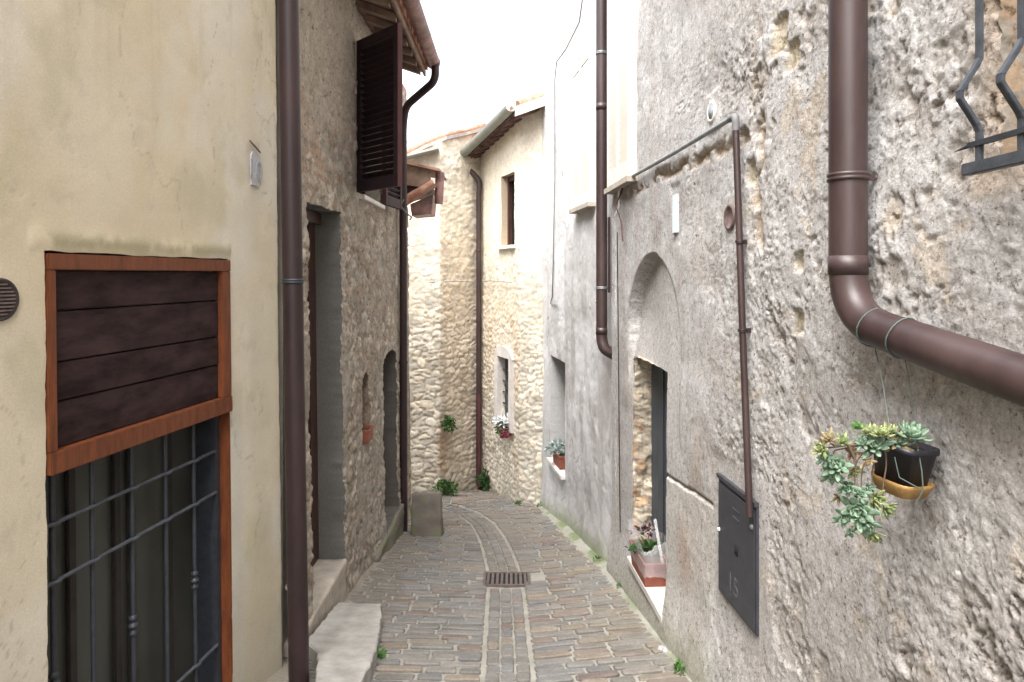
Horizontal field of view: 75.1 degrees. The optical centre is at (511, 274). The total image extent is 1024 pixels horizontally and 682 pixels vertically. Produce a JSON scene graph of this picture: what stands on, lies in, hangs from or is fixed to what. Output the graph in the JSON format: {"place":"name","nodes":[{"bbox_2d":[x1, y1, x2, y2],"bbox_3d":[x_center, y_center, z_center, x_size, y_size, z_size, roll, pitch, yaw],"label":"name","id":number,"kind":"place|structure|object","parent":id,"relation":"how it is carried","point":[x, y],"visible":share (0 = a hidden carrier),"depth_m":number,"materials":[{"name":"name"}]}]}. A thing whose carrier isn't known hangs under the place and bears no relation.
{"place":"outdoors","nodes":[
{"label":"outdoors","id":0,"kind":"place"},
{"bbox_2d":[402,0,542,148],"label":"sky","id":1,"kind":"structure","parent":0,"point":[489,52],"materials":[{"name":"white"}]},
{"bbox_2d":[265,488,691,681],"bbox_3d":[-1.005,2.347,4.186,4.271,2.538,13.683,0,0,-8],"label":"street","id":2,"kind":"structure","parent":0,"point":[550,656],"depth_m":4.89,"materials":[{"name":"grey stone"}]},
{"bbox_2d":[309,603,381,681],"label":"doorstep","id":3,"kind":"object","parent":2,"relation":"on","point":[344,641],"visible":0.9,"depth_m":3.94,"materials":[{"name":"stone"}]},
{"bbox_2d":[377,646,387,662],"bbox_3d":[-0.803,2.263,3.943,0.123,0.084,0.155,0,0,0],"label":"weed","id":4,"kind":"object","parent":2,"relation":"on","point":[380,653],"visible":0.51,"depth_m":3.95,"materials":[{"name":"green plant"}]},
{"bbox_2d":[411,491,443,537],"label":"concrete block","id":5,"kind":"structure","parent":2,"relation":"on","point":[426,514],"depth_m":7.36,"materials":[{"name":"grey concrete"}]},
{"bbox_2d":[475,468,489,490],"bbox_3d":[-0.428,3.326,10.751,0.351,0.415,0.299,0,0,14],"label":"bush","id":6,"kind":"object","parent":2,"relation":"on","point":[485,479],"visible":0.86,"depth_m":10.70,"materials":[{"name":"green plant"}]},
{"bbox_2d":[482,572,530,587],"bbox_3d":[-0.045,2.647,5.735,0.410,0.144,0.410,0,0,0],"label":"drain grate","id":7,"kind":"object","parent":2,"relation":"on","point":[506,579],"visible":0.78,"depth_m":5.72,"materials":[{"name":"metal"}]},
{"bbox_2d":[658,645,666,651],"bbox_3d":[0.914,2.279,4.054,0.048,0.040,0.056,0,0,-11],"label":"paper scrap","id":8,"kind":"object","parent":2,"relation":"on","point":[662,648],"visible":1,"depth_m":4.05,"materials":[{"name":"white paper"}]},
{"bbox_2d":[674,658,685,675],"bbox_3d":[0.961,2.222,3.752,0.123,0.084,0.163,0,0,0],"label":"weed","id":9,"kind":"object","parent":2,"relation":"on","point":[678,665],"visible":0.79,"depth_m":3.74,"materials":[{"name":"green plant"}]},
{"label":"ground","id":10,"kind":"structure","parent":0,"visible":0},
{"bbox_2d":[0,0,281,681],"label":"plaster house","id":11,"kind":"structure","parent":10,"relation":"on","point":[140,514],"depth_m":2.70,"materials":[{"name":"paint"}]},
{"bbox_2d":[0,278,18,320],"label":"wall vent","id":12,"kind":"object","parent":11,"relation":"attached to","point":[9,298],"depth_m":2.05,"materials":[{"name":"metal"}]},
{"bbox_2d":[45,426,197,681],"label":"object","id":13,"kind":"structure","parent":11,"relation":"in","point":[112,525],"depth_m":2.77,"materials":[{"name":"grey metal"}]},
{"bbox_2d":[249,140,262,185],"bbox_3d":[-1.349,-0.584,3.504,0.017,0.229,0.127,0,0,8],"label":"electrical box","id":14,"kind":"object","parent":11,"relation":"attached to","point":[255,162],"visible":1,"depth_m":3.49,"materials":[{"name":"grey paint"}]},
{"bbox_2d":[278,0,308,681],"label":"downpipe","id":15,"kind":"object","parent":11,"relation":"attached to","point":[292,280],"visible":1,"depth_m":3.46,"materials":[{"name":"brown metal"}]},
{"bbox_2d":[275,0,440,657],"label":"stone house","id":16,"kind":"structure","parent":10,"relation":"on","point":[357,57],"depth_m":5.26,"materials":[{"name":"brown stone"}]},
{"bbox_2d":[307,223,318,566],"bbox_3d":[-1.498,0.840,4.652,0.081,2.620,0.810,0,0,0],"label":"door","id":17,"kind":"structure","parent":16,"relation":"in","point":[312,421],"depth_m":4.97,"materials":[{"name":"brown wood"}]},
{"bbox_2d":[362,425,373,443],"bbox_3d":[-1.317,1.408,5.870,0.158,0.120,0.210,0,0,0],"label":"planter","id":18,"kind":"object","parent":16,"relation":"on","point":[367,430],"visible":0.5,"depth_m":5.81,"materials":[{"name":"ceramic"}]},
{"bbox_2d":[398,62,438,531],"bbox_3d":[-1.062,0.315,7.426,0.730,5.230,0.145,0,0,39],"label":"downpipe","id":19,"kind":"object","parent":16,"relation":"attached to","point":[420,93],"visible":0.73,"depth_m":7.56,"materials":[{"name":"brown metal"}]},
{"bbox_2d":[407,161,446,218],"bbox_3d":[-1.136,-1.057,8.330,0.633,0.674,0.841,0,0,0],"label":"tiled canopy","id":20,"kind":"object","parent":16,"relation":"attached to","point":[421,185],"visible":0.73,"depth_m":8.01,"materials":[{"name":"wood"}]},
{"bbox_2d":[432,479,458,495],"bbox_3d":[-1.032,3.294,10.214,0.444,0.360,0.305,0,0,0],"label":"bush","id":21,"kind":"object","parent":10,"relation":"on","point":[444,484],"visible":0.84,"depth_m":10.20,"materials":[{"name":"green plant"}]},
{"bbox_2d":[407,91,545,504],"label":"corner stone house","id":22,"kind":"structure","parent":10,"relation":"on","point":[500,153],"depth_m":10.44,"materials":[{"name":"stone"}]},
{"bbox_2d":[440,415,458,433],"bbox_3d":[-0.991,2.330,10.400,0.227,0.304,0.246,0,0,-44],"label":"wall plant","id":23,"kind":"object","parent":22,"relation":"attached to","point":[449,424],"depth_m":10.38,"materials":[{"name":"green plant"}]},
{"bbox_2d":[429,280,511,282],"bbox_3d":[-0.693,0.105,10.120,0.928,0.042,1.474,0,0,-21],"label":"cable","id":24,"kind":"object","parent":22,"relation":"attached to","point":[471,281],"visible":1,"depth_m":10.51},
{"bbox_2d":[470,169,481,393],"bbox_3d":[-0.666,0.053,10.978,0.352,3.894,0.190,0,0,0],"label":"downpipe","id":25,"kind":"object","parent":22,"relation":"attached to","point":[475,176],"visible":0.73,"depth_m":10.89,"materials":[{"name":"brown metal"}]},
{"bbox_2d":[476,393,481,489],"bbox_3d":[-0.529,2.729,10.890,0.092,1.558,0.178,0,0,-22],"label":"downpipe shoe","id":26,"kind":"object","parent":22,"relation":"attached to","point":[478,434],"visible":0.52,"depth_m":10.89,"materials":[{"name":"brown metal"}]},
{"bbox_2d":[492,413,509,437],"bbox_3d":[-0.101,2.219,9.839,0.389,0.372,0.279,0,0,0],"label":"flower pot","id":27,"kind":"object","parent":22,"relation":"attached to","point":[503,432],"visible":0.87,"depth_m":9.79,"materials":[{"name":"pink plant"}]},
{"bbox_2d":[507,174,514,244],"bbox_3d":[0.072,-0.970,9.966,0.090,1.060,0.547,0,0,-21],"label":"window","id":28,"kind":"structure","parent":22,"relation":"in","point":[511,179],"depth_m":10.16,"materials":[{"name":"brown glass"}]},
{"bbox_2d":[540,0,611,561],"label":"grey house","id":29,"kind":"structure","parent":10,"relation":"on","point":[576,495],"depth_m":7.51,"materials":[{"name":"paint"}]},
{"bbox_2d":[543,438,564,469],"bbox_3d":[0.627,2.225,8.425,0.424,0.375,0.390,0,0,41],"label":"planter","id":30,"kind":"object","parent":29,"relation":"on","point":[558,450],"visible":0.84,"depth_m":8.38,"materials":[{"name":"ceramic"}]},
{"bbox_2d":[550,0,582,305],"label":"cable","id":31,"kind":"object","parent":29,"relation":"attached to","point":[554,150],"visible":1,"depth_m":8.44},
{"bbox_2d":[595,0,611,359],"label":"downpipe","id":32,"kind":"object","parent":29,"relation":"attached to","point":[603,345],"visible":0.89,"depth_m":5.91,"materials":[{"name":"metal"}]},
{"bbox_2d":[608,217,609,292],"bbox_3d":[0.866,-0.178,5.939,0.022,0.674,0.022,0,0,23],"label":"tube","id":33,"kind":"object","parent":32,"relation":"attached to","point":[608,254],"visible":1,"depth_m":5.93,"materials":[{"name":"metal"}]},
{"bbox_2d":[604,0,1023,681],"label":"rendered house","id":34,"kind":"structure","parent":10,"relation":"on","point":[930,588],"depth_m":2.51,"materials":[{"name":"stone"}]},
{"bbox_2d":[617,232,620,531],"bbox_3d":[0.876,0.870,5.467,0.009,2.448,0.115,0,0,-4],"label":"cable","id":35,"kind":"object","parent":34,"relation":"attached to","point":[618,385],"visible":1,"depth_m":5.46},
{"bbox_2d":[615,188,623,240],"bbox_3d":[0.877,-0.483,5.329,0.049,0.438,0.165,0,0,-12],"label":"cable","id":36,"kind":"object","parent":34,"relation":"hanging from","point":[619,215],"visible":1,"depth_m":5.34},
{"bbox_2d":[624,522,666,586],"bbox_3d":[0.981,1.953,4.799,0.341,0.420,0.522,0,0,-22],"label":"planter","id":37,"kind":"object","parent":34,"relation":"on","point":[648,558],"visible":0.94,"depth_m":4.75,"materials":[{"name":"ceramic"}]},
{"bbox_2d":[651,364,668,556],"bbox_3d":[1.127,1.395,4.695,0.064,1.550,0.879,0,0,-4],"label":"door","id":38,"kind":"structure","parent":34,"relation":"in","point":[659,377],"depth_m":4.91,"materials":[{"name":"grey wood"}]},
{"bbox_2d":[672,194,677,232],"bbox_3d":[1.001,-0.374,4.062,0.022,0.230,0.074,0,0,-4],"label":"wall tag","id":39,"kind":"object","parent":34,"relation":"attached to","point":[675,213],"depth_m":4.06,"materials":[{"name":"white plastic"}]},
{"bbox_2d":[632,113,752,516],"bbox_3d":[0.967,0.154,4.224,0.066,1.814,2.638,0,0,-4],"label":"conduit","id":40,"kind":"object","parent":34,"relation":"attached to","point":[734,119],"visible":0.97,"depth_m":3.00,"materials":[{"name":"metal"}]},
{"bbox_2d":[614,189,619,215],"bbox_3d":[0.863,-0.612,5.447,0.022,0.250,0.115,0,0,-19],"label":"cable","id":41,"kind":"object","parent":40,"relation":"hanging from","point":[618,203],"visible":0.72,"depth_m":5.42,"materials":[{"name":"white plastic"}]},
{"bbox_2d":[707,101,715,122],"bbox_3d":[1.048,-0.852,3.474,0.028,0.112,0.112,0,0,-4],"label":"wall plaque","id":42,"kind":"object","parent":34,"relation":"attached to","point":[711,111],"depth_m":3.46,"materials":[{"name":"white ceramic"}]},
{"bbox_2d":[724,204,734,229],"bbox_3d":[1.064,-0.280,3.228,0.030,0.128,0.128,0,0,-4],"label":"wall vent","id":43,"kind":"object","parent":34,"relation":"attached to","point":[729,217],"depth_m":3.22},
{"bbox_2d":[716,473,758,636],"bbox_3d":[1.076,1.290,3.133,0.078,0.589,0.447,0,0,-4],"label":"meter box","id":44,"kind":"object","parent":34,"relation":"attached to","point":[738,556],"visible":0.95,"depth_m":3.09,"materials":[{"name":"metal"}]},
{"bbox_2d":[718,482,754,632],"bbox_3d":[1.052,1.304,3.132,0.005,0.538,0.415,0,0,-4],"label":"door","id":45,"kind":"structure","parent":44,"relation":"in","point":[742,567],"depth_m":3.10,"materials":[{"name":"metal"}]},
{"bbox_2d":[826,0,1023,406],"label":"downpipe","id":46,"kind":"object","parent":34,"relation":"attached to","point":[994,370],"visible":0.98,"depth_m":2.02,"materials":[{"name":"brown metal"}]},
{"bbox_2d":[810,308,939,543],"bbox_3d":[0.963,0.410,1.838,0.360,0.628,0.259,0,0,0],"label":"hanging pot","id":47,"kind":"object","parent":46,"relation":"hanging from","point":[902,462],"visible":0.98,"depth_m":1.75,"materials":[{"name":"black plastic"}]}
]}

